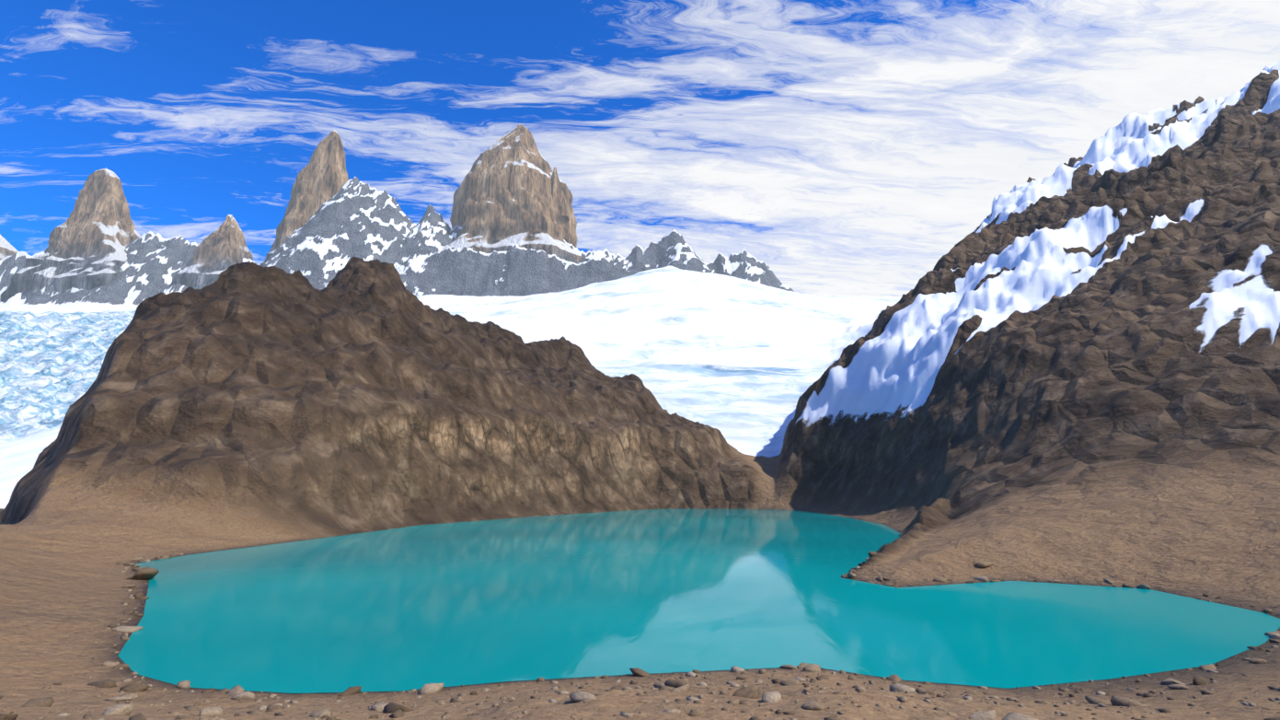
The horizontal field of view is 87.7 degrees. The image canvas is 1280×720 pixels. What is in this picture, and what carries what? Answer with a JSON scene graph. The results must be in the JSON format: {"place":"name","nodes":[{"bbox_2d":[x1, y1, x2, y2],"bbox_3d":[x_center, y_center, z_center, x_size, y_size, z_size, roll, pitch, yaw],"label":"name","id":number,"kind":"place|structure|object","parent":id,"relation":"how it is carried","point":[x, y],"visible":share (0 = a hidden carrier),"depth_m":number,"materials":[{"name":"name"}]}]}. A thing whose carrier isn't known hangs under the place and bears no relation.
{"place":"outdoors","nodes":[
{"label":"outdoors","id":0,"kind":"place"},
{"bbox_2d":[0,60,1279,719],"bbox_3d":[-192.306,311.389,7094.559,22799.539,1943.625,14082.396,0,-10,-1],"label":"ground","id":1,"kind":"structure","parent":0,"point":[1069,372],"depth_m":285.59,"materials":[{"name":"brown stone"}]},
{"bbox_2d":[0,234,18,260],"bbox_3d":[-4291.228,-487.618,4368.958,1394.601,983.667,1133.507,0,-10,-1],"label":"mountain peak","id":2,"kind":"structure","parent":1,"relation":"on","point":[7,247],"depth_m":4337.25,"materials":[{"name":"snow"}]},
{"bbox_2d":[0,168,140,301],"bbox_3d":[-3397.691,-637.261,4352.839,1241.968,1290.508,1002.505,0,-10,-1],"label":"rock spire","id":3,"kind":"structure","parent":1,"relation":"on","point":[93,235],"depth_m":4121.57,"materials":[{"name":"stone"}]},
{"bbox_2d":[171,214,253,288],"bbox_3d":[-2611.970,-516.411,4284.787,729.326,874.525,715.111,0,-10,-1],"label":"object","id":4,"kind":"object","parent":1,"relation":"on","point":[223,247],"visible":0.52,"depth_m":4163.75,"materials":[{"name":"stone"}]},
{"bbox_2d":[262,130,348,265],"bbox_3d":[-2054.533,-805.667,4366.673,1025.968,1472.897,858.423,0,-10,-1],"label":"rock spire","id":5,"kind":"structure","parent":1,"relation":"on","point":[322,176],"depth_m":4270.14,"materials":[{"name":"stone"}]},
{"bbox_2d":[441,124,582,268],"bbox_3d":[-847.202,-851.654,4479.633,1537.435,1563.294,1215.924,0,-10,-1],"label":"rock spire","id":6,"kind":"structure","parent":1,"relation":"on","point":[503,200],"depth_m":4229.19,"materials":[{"name":"brown stone"}]},
{"bbox_2d":[551,166,569,219],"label":"rock spire","id":7,"kind":"structure","parent":6,"relation":"attached to","point":[559,197],"depth_m":4393.12,"materials":[{"name":"stone"}]},
{"bbox_2d":[0,551,1279,719],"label":"stones","id":8,"kind":"object","parent":1,"relation":"on","point":[394,708],"visible":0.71,"depth_m":45.40,"materials":[{"name":"brown stone"}]},
{"bbox_2d":[0,0,1279,296],"label":"sky","id":9,"kind":"structure","parent":0,"point":[847,147],"materials":[{"name":"blue"}]},
{"bbox_2d":[117,507,1279,692],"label":"lake","id":10,"kind":"structure","parent":0,"point":[556,596],"depth_m":85.94,"materials":[{"name":"liquid"}]}
]}

